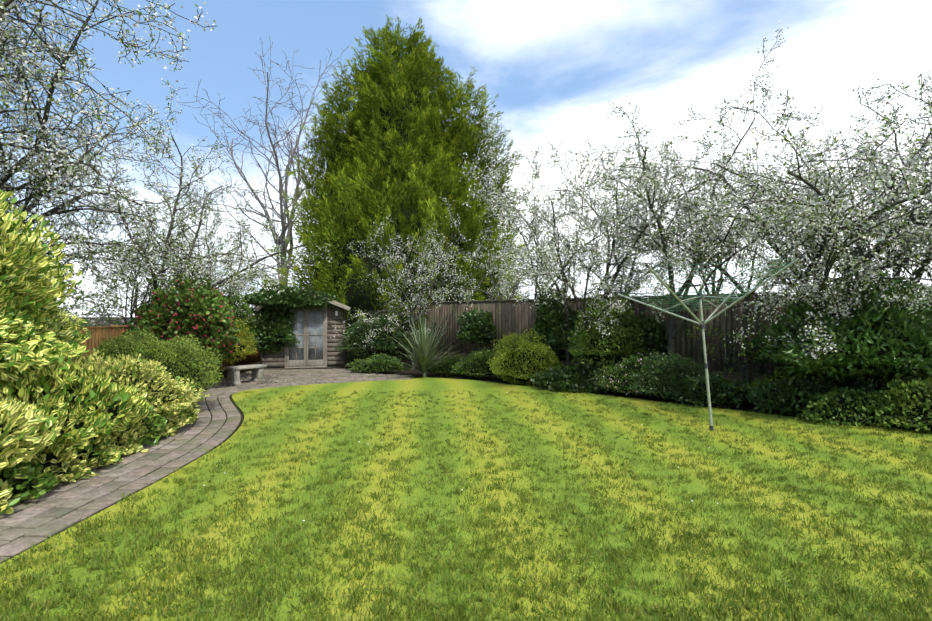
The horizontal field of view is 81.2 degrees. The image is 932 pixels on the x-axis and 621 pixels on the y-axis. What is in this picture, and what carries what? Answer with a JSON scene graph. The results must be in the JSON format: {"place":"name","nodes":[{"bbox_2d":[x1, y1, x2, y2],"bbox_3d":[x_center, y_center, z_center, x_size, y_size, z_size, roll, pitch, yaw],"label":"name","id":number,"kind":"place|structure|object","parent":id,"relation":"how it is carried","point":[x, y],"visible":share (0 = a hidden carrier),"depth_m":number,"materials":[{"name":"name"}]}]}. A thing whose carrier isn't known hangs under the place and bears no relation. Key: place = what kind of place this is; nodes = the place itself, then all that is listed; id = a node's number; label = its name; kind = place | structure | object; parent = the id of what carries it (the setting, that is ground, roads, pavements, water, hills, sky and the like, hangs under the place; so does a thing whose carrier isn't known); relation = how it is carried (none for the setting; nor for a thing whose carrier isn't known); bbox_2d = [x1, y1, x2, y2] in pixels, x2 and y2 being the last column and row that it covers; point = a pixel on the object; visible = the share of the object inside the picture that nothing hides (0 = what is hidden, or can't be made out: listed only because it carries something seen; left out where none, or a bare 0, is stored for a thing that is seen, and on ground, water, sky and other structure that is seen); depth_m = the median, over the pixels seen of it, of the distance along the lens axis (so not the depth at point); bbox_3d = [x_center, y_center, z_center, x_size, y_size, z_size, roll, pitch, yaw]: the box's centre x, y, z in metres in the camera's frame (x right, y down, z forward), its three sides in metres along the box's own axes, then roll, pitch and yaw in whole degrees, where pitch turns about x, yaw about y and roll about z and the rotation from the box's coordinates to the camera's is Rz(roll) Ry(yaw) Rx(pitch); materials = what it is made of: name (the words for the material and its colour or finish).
{"place":"outdoors","nodes":[
{"label":"outdoors","id":0,"kind":"place"},
{"bbox_2d":[0,0,144,140],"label":"blossom tree","id":1,"kind":"object","parent":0,"point":[23,53],"depth_m":6.57,"materials":[{"name":"plant"}]},
{"bbox_2d":[4,204,141,329],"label":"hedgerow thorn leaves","id":2,"kind":"object","parent":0,"point":[81,291],"depth_m":9.11,"materials":[{"name":"plant"}]},
{"bbox_2d":[0,0,215,294],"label":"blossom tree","id":3,"kind":"object","parent":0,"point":[52,155],"depth_m":7.20,"materials":[{"name":"white plant"}]},
{"bbox_2d":[59,208,190,328],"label":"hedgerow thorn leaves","id":4,"kind":"object","parent":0,"point":[111,299],"depth_m":11.82,"materials":[{"name":"plant"}]},
{"bbox_2d":[144,222,265,323],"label":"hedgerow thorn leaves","id":5,"kind":"object","parent":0,"point":[218,274],"depth_m":14.16,"materials":[{"name":"plant"}]},
{"bbox_2d":[196,283,236,362],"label":"shrub","id":6,"kind":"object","parent":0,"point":[223,356],"depth_m":12.10,"materials":[{"name":"green plant"}]},
{"bbox_2d":[244,286,337,309],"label":"climbing plant","id":7,"kind":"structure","parent":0,"point":[295,298],"depth_m":15.63,"materials":[{"name":"plant"}]},
{"bbox_2d":[0,377,931,620],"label":"lawn","id":8,"kind":"structure","parent":0,"point":[433,386],"depth_m":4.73,"materials":[{"name":"green plant"}]},
{"bbox_2d":[617,258,799,425],"bbox_3d":[3.203,0.510,7.521,2.002,2.310,1.971,0,-1,-1],"label":"rotary clothesline","id":9,"kind":"object","parent":8,"relation":"on","point":[708,319],"visible":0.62,"depth_m":7.38,"materials":[{"name":"metal"}]},
{"bbox_2d":[619,258,795,310],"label":"rotary airer lines","id":10,"kind":"object","parent":9,"relation":"attached to","point":[706,287],"visible":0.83,"depth_m":7.09,"materials":[{"name":"plastic"}]},
{"bbox_2d":[0,0,931,316],"label":"sky","id":11,"kind":"structure","parent":0,"point":[555,67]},
{"bbox_2d":[10,317,931,558],"bbox_3d":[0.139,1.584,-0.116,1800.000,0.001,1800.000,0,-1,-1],"label":"ground","id":12,"kind":"structure","parent":0,"point":[417,372],"depth_m":13.61,"materials":[{"name":"soil"}]},
{"bbox_2d":[0,480,19,513],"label":"kerb plant","id":13,"kind":"object","parent":12,"relation":"on","point":[6,507],"visible":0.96,"depth_m":4.27,"materials":[{"name":"green plant"}]},
{"bbox_2d":[0,447,59,506],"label":"kerb plant","id":14,"kind":"object","parent":12,"relation":"on","point":[40,487],"visible":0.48,"depth_m":4.57,"materials":[{"name":"green plant"}]},
{"bbox_2d":[0,396,65,477],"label":"variegated shrub","id":15,"kind":"object","parent":12,"relation":"on","point":[28,420],"visible":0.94,"depth_m":4.51,"materials":[{"name":"plant"}]},
{"bbox_2d":[0,189,91,380],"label":"variegated shrub","id":16,"kind":"object","parent":12,"relation":"on","point":[30,314],"visible":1,"depth_m":5.67,"materials":[{"name":"green plant"}]},
{"bbox_2d":[30,428,99,486],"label":"kerb plant","id":17,"kind":"object","parent":12,"relation":"on","point":[69,457],"visible":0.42,"depth_m":5.07,"materials":[{"name":"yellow plant"}]},
{"bbox_2d":[14,385,121,435],"bbox_3d":[-4.383,1.063,5.685,1.164,0.606,1.700,0,-1,-1],"label":"low laurel","id":18,"kind":"object","parent":12,"relation":"on","point":[81,424],"visible":0.06,"depth_m":5.49,"materials":[{"name":"plant"}]},
{"bbox_2d":[0,353,150,455],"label":"variegated shrub","id":19,"kind":"object","parent":12,"relation":"on","point":[103,393],"visible":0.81,"depth_m":5.38,"materials":[{"name":"plant"}]},
{"bbox_2d":[61,432,129,470],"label":"kerb plant","id":20,"kind":"object","parent":12,"relation":"on","point":[106,451],"visible":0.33,"depth_m":5.59,"materials":[{"name":"green plant"}]},
{"bbox_2d":[93,420,148,456],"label":"kerb plant","id":21,"kind":"object","parent":12,"relation":"on","point":[128,443],"visible":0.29,"depth_m":6.12,"materials":[{"name":"green plant"}]},
{"bbox_2d":[10,325,259,373],"bbox_3d":[-7.073,1.013,12.720,0.125,1.410,22.050,0,-1,-1],"label":"fence","id":22,"kind":"object","parent":12,"relation":"on","point":[98,333],"visible":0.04,"depth_m":10.65,"materials":[{"name":"wood"}]},
{"bbox_2d":[96,373,178,406],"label":"variegated shrub","id":23,"kind":"object","parent":12,"relation":"on","point":[149,387],"visible":0.12,"depth_m":6.95,"materials":[{"name":"plant"}]},
{"bbox_2d":[71,348,210,419],"bbox_3d":[-4.478,0.980,7.066,1.875,1.002,2.510,0,-1,-1],"label":"variegated shrub","id":24,"kind":"object","parent":12,"relation":"on","point":[187,397],"visible":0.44,"depth_m":6.95,"materials":[{"name":"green plant"}]},
{"bbox_2d":[65,329,223,392],"bbox_3d":[-5.073,0.861,8.621,2.224,1.169,2.452,0,-1,-1],"label":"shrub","id":25,"kind":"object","parent":12,"relation":"on","point":[109,346],"depth_m":8.57,"materials":[{"name":"green plant"}]},
{"bbox_2d":[95,343,199,384],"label":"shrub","id":26,"kind":"object","parent":25,"relation":"attached to","point":[168,366],"visible":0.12,"depth_m":8.33,"materials":[{"name":"green"}]},
{"bbox_2d":[126,406,167,445],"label":"kerb plant","id":27,"kind":"object","parent":12,"relation":"on","point":[149,435],"visible":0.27,"depth_m":6.61,"materials":[{"name":"green plant"}]},
{"bbox_2d":[150,406,190,436],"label":"kerb plant","id":28,"kind":"object","parent":12,"relation":"on","point":[171,429],"visible":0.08,"depth_m":7.07,"materials":[{"name":"green plant"}]},
{"bbox_2d":[117,273,240,356],"bbox_3d":[-5.946,0.132,11.531,2.402,1.879,2.433,0,-1,-1],"label":"camellia","id":29,"kind":"object","parent":12,"relation":"on","point":[205,302],"depth_m":10.96,"materials":[{"name":"green plant"}]},
{"bbox_2d":[48,75,334,302],"bbox_3d":[-5.718,-1.561,12.434,5.626,6.864,7.059,0,-1,-1],"label":"plum tree","id":30,"kind":"object","parent":12,"relation":"on","point":[174,210],"depth_m":12.33,"materials":[{"name":"white plant"}]},
{"bbox_2d":[103,178,294,311],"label":"plum tree","id":31,"kind":"object","parent":12,"relation":"on","point":[205,248],"depth_m":18.40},
{"bbox_2d":[0,376,414,563],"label":"path pavers","id":32,"kind":"object","parent":12,"relation":"on","point":[34,520],"visible":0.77,"depth_m":5.25,"materials":[{"name":"grey stone"}]},
{"bbox_2d":[1,376,419,562],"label":"path joints","id":33,"kind":"object","parent":12,"relation":"on","point":[160,467],"visible":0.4,"depth_m":5.90,"materials":[{"name":"dark mortar"}]},
{"bbox_2d":[219,319,257,363],"bbox_3d":[-6.108,0.699,13.693,1.689,1.324,1.978,0,-1,-1],"label":"forsythia","id":34,"kind":"object","parent":12,"relation":"on","point":[244,342],"depth_m":13.64,"materials":[{"name":"plant"}]},
{"bbox_2d":[177,36,348,285],"bbox_3d":[-7.382,-4.565,21.346,6.343,13.057,7.008,0,-1,-1],"label":"bare tree","id":35,"kind":"object","parent":12,"relation":"on","point":[285,226],"visible":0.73,"depth_m":21.42,"materials":[{"name":"brown plant"}]},
{"bbox_2d":[260,306,344,369],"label":"shed walls","id":36,"kind":"structure","parent":12,"relation":"on","point":[335,359],"depth_m":16.29,"materials":[{"name":"wood"}]},
{"bbox_2d":[219,281,258,344],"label":"shrub","id":37,"kind":"object","parent":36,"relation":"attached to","point":[245,307],"visible":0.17,"depth_m":15.21,"materials":[{"name":"green plant"}]},
{"bbox_2d":[241,282,289,305],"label":"climbing plant","id":38,"kind":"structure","parent":36,"relation":"attached to","point":[258,300],"depth_m":15.46,"materials":[{"name":"plant"}]},
{"bbox_2d":[247,303,299,355],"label":"ivy","id":39,"kind":"object","parent":36,"relation":"attached to","point":[277,324],"visible":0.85,"depth_m":15.63,"materials":[{"name":"green plant"}]},
{"bbox_2d":[285,307,326,368],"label":"shed doors","id":40,"kind":"structure","parent":36,"relation":"attached to","point":[307,363],"depth_m":16.07,"materials":[{"name":"wood"}]},
{"bbox_2d":[289,310,322,359],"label":"window panes","id":41,"kind":"structure","parent":40,"relation":"in","point":[311,338],"depth_m":16.11,"materials":[{"name":"glass"}]},
{"bbox_2d":[201,368,411,389],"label":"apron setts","id":42,"kind":"structure","parent":12,"relation":"on","point":[300,374],"depth_m":14.22,"materials":[{"name":"stone"}]},
{"bbox_2d":[224,364,266,385],"bbox_3d":[-5.134,1.503,12.677,0.360,0.430,0.900,0,-1,34],"label":"stone bench","id":43,"kind":"object","parent":42,"relation":"on","point":[233,375],"visible":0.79,"depth_m":12.48,"materials":[{"name":"stone"}]},
{"bbox_2d":[314,134,346,291],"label":"leyland cypress","id":44,"kind":"object","parent":12,"relation":"on","point":[344,226],"visible":0.06,"depth_m":20.04,"materials":[{"name":"green"}]},
{"bbox_2d":[333,311,412,358],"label":"shrub","id":45,"kind":"object","parent":12,"relation":"on","point":[381,322],"visible":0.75,"depth_m":15.73,"materials":[{"name":"green plant"}]},
{"bbox_2d":[350,324,396,353],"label":"shrub","id":46,"kind":"object","parent":12,"relation":"on","point":[370,351],"visible":0.31,"depth_m":15.71,"materials":[{"name":"plant"}]},
{"bbox_2d":[346,353,412,372],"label":"bed plants","id":47,"kind":"object","parent":12,"relation":"on","point":[391,362],"visible":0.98,"depth_m":14.89,"materials":[{"name":"green plant"}]},
{"bbox_2d":[248,15,531,357],"bbox_3d":[-2.620,-4.283,19.342,10.421,12.776,7.009,0,-1,-1],"label":"leyland cypress","id":48,"kind":"object","parent":12,"relation":"on","point":[417,68],"visible":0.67,"depth_m":19.34,"materials":[{"name":"green plant"}]},
{"bbox_2d":[332,196,465,363],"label":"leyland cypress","id":49,"kind":"object","parent":12,"relation":"on","point":[357,301],"visible":0.15,"depth_m":18.37,"materials":[{"name":"plant"}]},
{"bbox_2d":[374,83,427,199],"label":"leyland cypress","id":50,"kind":"object","parent":12,"relation":"on","point":[385,129],"depth_m":19.63,"materials":[{"name":"green"}]},
{"bbox_2d":[342,196,470,369],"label":"plum tree","id":51,"kind":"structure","parent":12,"relation":"on","point":[410,317],"depth_m":15.39,"materials":[{"name":"plant"}]},
{"bbox_2d":[330,224,520,362],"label":"blossom tree","id":52,"kind":"object","parent":12,"relation":"on","point":[443,261],"depth_m":16.06,"materials":[{"name":"plant"}]},
{"bbox_2d":[388,308,470,376],"bbox_3d":[-0.994,0.818,13.921,2.660,1.826,2.504,0,-1,-1],"label":"cordyline","id":53,"kind":"object","parent":12,"relation":"on","point":[425,352],"visible":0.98,"depth_m":13.80,"materials":[{"name":"plant"}]},
{"bbox_2d":[428,353,469,375],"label":"bed plants","id":54,"kind":"object","parent":12,"relation":"on","point":[449,360],"visible":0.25,"depth_m":14.31,"materials":[{"name":"green plant"}]},
{"bbox_2d":[446,123,477,298],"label":"leyland cypress","id":55,"kind":"object","parent":12,"relation":"on","point":[460,246],"depth_m":20.25,"materials":[{"name":"green"}]},
{"bbox_2d":[451,347,500,378],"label":"shrub","id":56,"kind":"object","parent":12,"relation":"on","point":[468,360],"visible":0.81,"depth_m":13.47,"materials":[{"name":"green plant"}]},
{"bbox_2d":[404,216,557,302],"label":"blossom tree","id":57,"kind":"object","parent":12,"relation":"on","point":[494,287],"depth_m":15.28,"materials":[{"name":"plant"}]},
{"bbox_2d":[475,163,502,299],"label":"leyland cypress","id":58,"kind":"object","parent":12,"relation":"on","point":[486,296],"visible":0.02,"depth_m":20.15,"materials":[{"name":"green"}]},
{"bbox_2d":[486,328,562,385],"bbox_3d":[1.415,1.071,12.767,1.922,1.396,1.856,0,-1,-1],"label":"golden bush","id":59,"kind":"object","parent":12,"relation":"on","point":[499,359],"visible":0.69,"depth_m":12.34,"materials":[{"name":"plant"}]},
{"bbox_2d":[500,345,554,381],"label":"golden bush","id":60,"kind":"object","parent":12,"relation":"on","point":[524,361],"visible":0.25,"depth_m":12.30,"materials":[{"name":"plant"}]},
{"bbox_2d":[460,169,662,314],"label":"blossom tree","id":61,"kind":"object","parent":12,"relation":"on","point":[537,263],"depth_m":12.33,"materials":[{"name":"plant"}]},
{"bbox_2d":[526,358,621,393],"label":"shrub","id":62,"kind":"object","parent":12,"relation":"on","point":[561,373],"depth_m":11.20,"materials":[{"name":"green plant"}]},
{"bbox_2d":[462,112,690,365],"bbox_3d":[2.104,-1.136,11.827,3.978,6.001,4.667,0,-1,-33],"label":"plum tree","id":63,"kind":"object","parent":12,"relation":"on","point":[568,358],"visible":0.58,"depth_m":11.58,"materials":[{"name":"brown plant"}]},
{"bbox_2d":[458,109,697,321],"bbox_3d":[2.509,-1.968,11.806,4.566,4.428,4.229,-1,-1,44],"label":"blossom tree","id":64,"kind":"object","parent":63,"relation":"on","point":[584,217],"visible":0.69,"depth_m":11.54,"materials":[{"name":"plant"}]},
{"bbox_2d":[585,309,636,362],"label":"shrub","id":65,"kind":"object","parent":12,"relation":"on","point":[618,357],"visible":0.21,"depth_m":11.16,"materials":[{"name":"plant"}]},
{"bbox_2d":[567,288,658,366],"bbox_3d":[3.081,0.406,11.517,1.879,1.795,1.672,0,-1,-1],"label":"shrub","id":66,"kind":"object","parent":12,"relation":"on","point":[582,342],"visible":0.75,"depth_m":11.15,"materials":[{"name":"green plant"}]},
{"bbox_2d":[607,362,645,391],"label":"shrub","id":67,"kind":"object","parent":12,"relation":"on","point":[626,371],"visible":0.29,"depth_m":10.48,"materials":[{"name":"plant"}]},
{"bbox_2d":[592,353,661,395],"bbox_3d":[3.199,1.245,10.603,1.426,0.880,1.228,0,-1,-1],"label":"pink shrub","id":68,"kind":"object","parent":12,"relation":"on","point":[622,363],"depth_m":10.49,"materials":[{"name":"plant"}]},
{"bbox_2d":[482,110,774,364],"bbox_3d":[3.183,-0.999,11.126,5.421,5.708,4.649,-1,-1,42],"label":"plum tree","id":69,"kind":"object","parent":12,"relation":"on","point":[588,279],"visible":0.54,"depth_m":10.92,"materials":[{"name":"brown plant"}]},
{"bbox_2d":[484,107,787,336],"bbox_3d":[3.212,-1.434,11.155,5.548,4.815,4.708,-1,-1,43],"label":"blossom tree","id":70,"kind":"object","parent":69,"relation":"attached to","point":[578,279],"visible":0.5,"depth_m":10.70,"materials":[{"name":"plant"}]},
{"bbox_2d":[507,141,762,295],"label":"blossom tree","id":71,"kind":"object","parent":12,"relation":"on","point":[631,273],"depth_m":12.28,"materials":[{"name":"plant"}]},
{"bbox_2d":[382,291,931,381],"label":"fence","id":72,"kind":"object","parent":12,"relation":"on","point":[509,316],"visible":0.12,"depth_m":11.17,"materials":[{"name":"wood"}]},
{"bbox_2d":[456,308,496,343],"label":"shrub","id":73,"kind":"object","parent":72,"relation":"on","point":[466,330],"visible":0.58,"depth_m":14.41,"materials":[{"name":"green plant"}]},
{"bbox_2d":[527,283,574,359],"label":"ivy column","id":74,"kind":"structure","parent":72,"relation":"attached to","point":[540,322],"depth_m":12.61,"materials":[{"name":"green plant"}]},
{"bbox_2d":[544,304,586,350],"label":"fence ivy","id":75,"kind":"object","parent":72,"relation":"on","point":[554,334],"visible":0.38,"depth_m":12.30,"materials":[{"name":"green plant"}]},
{"bbox_2d":[612,309,667,358],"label":"fence ivy","id":76,"kind":"object","parent":72,"relation":"attached to","point":[653,328],"visible":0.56,"depth_m":11.05,"materials":[{"name":"green plant"}]},
{"bbox_2d":[745,315,794,364],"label":"fence ivy","id":77,"kind":"object","parent":72,"relation":"attached to","point":[750,348],"visible":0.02,"depth_m":9.30,"materials":[{"name":"green plant"}]},
{"bbox_2d":[644,365,691,396],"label":"shrub","id":78,"kind":"object","parent":12,"relation":"on","point":[667,373],"visible":0.23,"depth_m":9.85,"materials":[{"name":"plant"}]},
{"bbox_2d":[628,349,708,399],"bbox_3d":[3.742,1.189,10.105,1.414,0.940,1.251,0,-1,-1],"label":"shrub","id":79,"kind":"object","parent":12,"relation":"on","point":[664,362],"visible":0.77,"depth_m":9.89,"materials":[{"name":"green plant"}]},
{"bbox_2d":[565,34,852,358],"bbox_3d":[4.099,-1.491,10.390,4.690,6.674,4.881,0,-1,-1],"label":"plum tree","id":80,"kind":"object","parent":12,"relation":"on","point":[673,331],"visible":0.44,"depth_m":10.17,"materials":[{"name":"brown plant"}]},
{"bbox_2d":[561,21,855,315],"bbox_3d":[4.057,-2.402,10.405,4.798,5.137,4.986,0,-1,-1],"label":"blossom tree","id":81,"kind":"object","parent":80,"relation":"attached to","point":[642,187],"visible":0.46,"depth_m":9.91,"materials":[{"name":"plant"}]},
{"bbox_2d":[669,371,759,408],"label":"shrub","id":82,"kind":"object","parent":12,"relation":"on","point":[718,379],"visible":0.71,"depth_m":9.28,"materials":[{"name":"green plant"}]},
{"bbox_2d":[681,310,755,377],"bbox_3d":[4.723,0.860,10.095,1.281,1.963,1.429,0,-1,-1],"label":"bare shrub","id":83,"kind":"object","parent":12,"relation":"on","point":[711,372],"depth_m":9.96,"materials":[{"name":"plant"}]},
{"bbox_2d":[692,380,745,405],"bbox_3d":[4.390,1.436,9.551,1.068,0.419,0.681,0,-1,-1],"label":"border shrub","id":84,"kind":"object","parent":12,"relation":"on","point":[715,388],"visible":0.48,"depth_m":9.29,"materials":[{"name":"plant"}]},
{"bbox_2d":[642,137,816,293],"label":"blossom tree","id":85,"kind":"object","parent":12,"relation":"on","point":[712,278],"depth_m":9.70,"materials":[{"name":"plant"}]},
{"bbox_2d":[724,309,798,381],"bbox_3d":[4.980,0.893,9.064,1.609,1.876,1.351,0,-1,-1],"label":"bare shrub","id":86,"kind":"object","parent":12,"relation":"on","point":[753,330],"depth_m":8.88,"materials":[{"name":"plant"}]},
{"bbox_2d":[622,151,931,405],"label":"blossom tree","id":87,"kind":"object","parent":12,"relation":"on","point":[745,325],"depth_m":9.61,"materials":[{"name":"plant"}]},
{"bbox_2d":[746,375,825,416],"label":"shrub","id":88,"kind":"object","parent":12,"relation":"on","point":[763,404],"visible":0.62,"depth_m":8.60,"materials":[{"name":"green plant"}]},
{"bbox_2d":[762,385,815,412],"bbox_3d":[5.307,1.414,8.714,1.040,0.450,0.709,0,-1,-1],"label":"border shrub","id":89,"kind":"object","parent":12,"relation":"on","point":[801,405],"visible":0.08,"depth_m":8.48,"materials":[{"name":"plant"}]},
{"bbox_2d":[659,78,931,375],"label":"plum tree","id":90,"kind":"object","parent":12,"relation":"on","point":[829,262],"visible":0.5,"depth_m":7.75,"materials":[{"name":"brown plant"}]},
{"bbox_2d":[656,86,931,358],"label":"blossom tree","id":91,"kind":"object","parent":90,"relation":"on","point":[883,176],"visible":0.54,"depth_m":7.52,"materials":[{"name":"white plant"}]},
{"bbox_2d":[746,125,931,287],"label":"blossoming tree","id":92,"kind":"object","parent":90,"relation":"attached to","point":[915,231],"depth_m":8.90,"materials":[{"name":"plant"}]},
{"bbox_2d":[740,364,856,395],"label":"shrub","id":93,"kind":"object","parent":12,"relation":"on","point":[827,385],"depth_m":8.79,"materials":[{"name":"green plant"}]},
{"bbox_2d":[667,74,931,300],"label":"plum tree","id":94,"kind":"object","parent":12,"relation":"on","point":[919,274],"visible":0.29,"depth_m":8.40,"materials":[{"name":"brown plant"}]},
{"bbox_2d":[661,71,931,296],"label":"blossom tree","id":95,"kind":"object","parent":94,"relation":"attached to","point":[791,159],"visible":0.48,"depth_m":8.17,"materials":[{"name":"plant"}]},
{"bbox_2d":[665,73,931,280],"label":"plum tree leaves","id":96,"kind":"object","parent":94,"relation":"attached to","point":[927,232],"visible":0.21,"depth_m":8.19,"materials":[{"name":"white plant"}]},
{"bbox_2d":[759,264,931,380],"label":"rhododendron","id":97,"kind":"object","parent":12,"relation":"on","point":[875,315],"visible":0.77,"depth_m":7.72,"materials":[{"name":"green plant"}]},
{"bbox_2d":[795,387,920,427],"bbox_3d":[5.965,1.395,7.923,2.201,0.627,1.109,0,-1,-1],"label":"shrub","id":98,"kind":"object","parent":12,"relation":"on","point":[831,398],"visible":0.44,"depth_m":7.76,"materials":[{"name":"green plant"}]},
{"bbox_2d":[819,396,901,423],"bbox_3d":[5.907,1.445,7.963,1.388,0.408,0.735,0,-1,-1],"label":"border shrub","id":99,"kind":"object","parent":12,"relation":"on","point":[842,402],"visible":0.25,"depth_m":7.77,"materials":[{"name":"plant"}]},
{"bbox_2d":[806,369,921,404],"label":"shrub","id":100,"kind":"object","parent":12,"relation":"on","point":[871,384],"depth_m":8.07,"materials":[{"name":"green plant"}]},
{"bbox_2d":[800,302,928,370],"bbox_3d":[6.125,0.395,8.256,2.075,1.091,1.493,0,-1,-1],"label":"shrub","id":101,"kind":"object","parent":12,"relation":"on","point":[881,352],"visible":0.06,"depth_m":7.66,"materials":[{"name":"plant"}]},
{"bbox_2d":[847,369,931,412],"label":"shrub","id":102,"kind":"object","parent":12,"relation":"on","point":[907,378],"depth_m":7.65,"materials":[{"name":"green plant"}]},
{"bbox_2d":[849,376,931,432],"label":"shrub","id":103,"kind":"object","parent":12,"relation":"on","point":[919,384],"visible":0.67,"depth_m":7.33,"materials":[{"name":"green plant"}]},
{"bbox_2d":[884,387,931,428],"bbox_3d":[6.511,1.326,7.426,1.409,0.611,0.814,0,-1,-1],"label":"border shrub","id":104,"kind":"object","parent":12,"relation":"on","point":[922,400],"visible":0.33,"depth_m":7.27,"materials":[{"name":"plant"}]},
{"bbox_2d":[382,350,865,403],"bbox_3d":[3.439,1.438,11.781,0.260,0.540,31.000,1,-1,-45],"label":"garden bed","id":105,"kind":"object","parent":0,"point":[731,377],"depth_m":12.54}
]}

